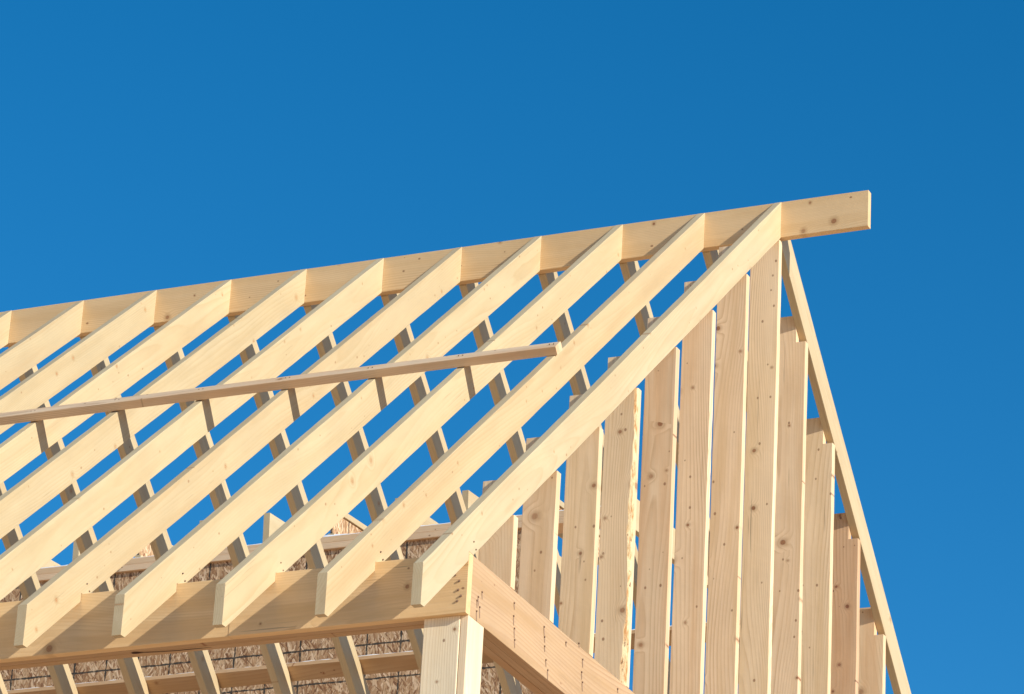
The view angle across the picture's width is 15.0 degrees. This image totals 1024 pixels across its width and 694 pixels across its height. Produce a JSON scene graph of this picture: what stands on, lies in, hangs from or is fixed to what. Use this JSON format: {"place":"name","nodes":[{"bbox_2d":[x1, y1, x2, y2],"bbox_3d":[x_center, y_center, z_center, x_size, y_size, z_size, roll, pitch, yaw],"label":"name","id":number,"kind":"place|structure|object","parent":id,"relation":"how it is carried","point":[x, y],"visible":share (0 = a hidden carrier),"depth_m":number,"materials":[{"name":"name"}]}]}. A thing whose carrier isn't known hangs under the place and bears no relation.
{"place":"outdoors","nodes":[
{"label":"outdoors","id":0,"kind":"place"},
{"bbox_2d":[0,0,1023,693],"label":"sky","id":1,"kind":"structure","parent":0,"point":[146,145],"materials":[{"name":"blue"}]},
{"label":"ground","id":2,"kind":"structure","parent":0,"visible":0},
{"bbox_2d":[0,490,707,693],"bbox_3d":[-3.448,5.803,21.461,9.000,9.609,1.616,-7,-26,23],"label":"sheathed wall","id":3,"kind":"structure","parent":2,"relation":"on","point":[347,530],"depth_m":21.51,"materials":[{"name":"brown wood"}]},
{"bbox_2d":[420,615,483,693],"bbox_3d":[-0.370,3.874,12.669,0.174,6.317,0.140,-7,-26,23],"label":"corner post","id":4,"kind":"object","parent":2,"relation":"on","point":[452,649],"visible":1,"depth_m":13.84,"materials":[{"name":"brown wood"}]},
{"bbox_2d":[0,552,472,670],"bbox_3d":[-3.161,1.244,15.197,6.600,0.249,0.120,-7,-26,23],"label":"eave beam","id":5,"kind":"structure","parent":4,"relation":"on","point":[281,609],"depth_m":14.22,"materials":[{"name":"brown wood"}]},
{"bbox_2d":[0,190,910,693],"bbox_3d":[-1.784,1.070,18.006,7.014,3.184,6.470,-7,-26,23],"label":"roof frame","id":6,"kind":"object","parent":5,"relation":"on","point":[410,288],"visible":0.82,"depth_m":16.84,"materials":[{"name":"brown wood"}]},
{"bbox_2d":[470,240,885,693],"bbox_3d":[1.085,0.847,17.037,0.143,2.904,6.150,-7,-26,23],"label":"gable wall","id":7,"kind":"structure","parent":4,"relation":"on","point":[801,620],"depth_m":16.42,"materials":[{"name":"beige wood"}]}
]}

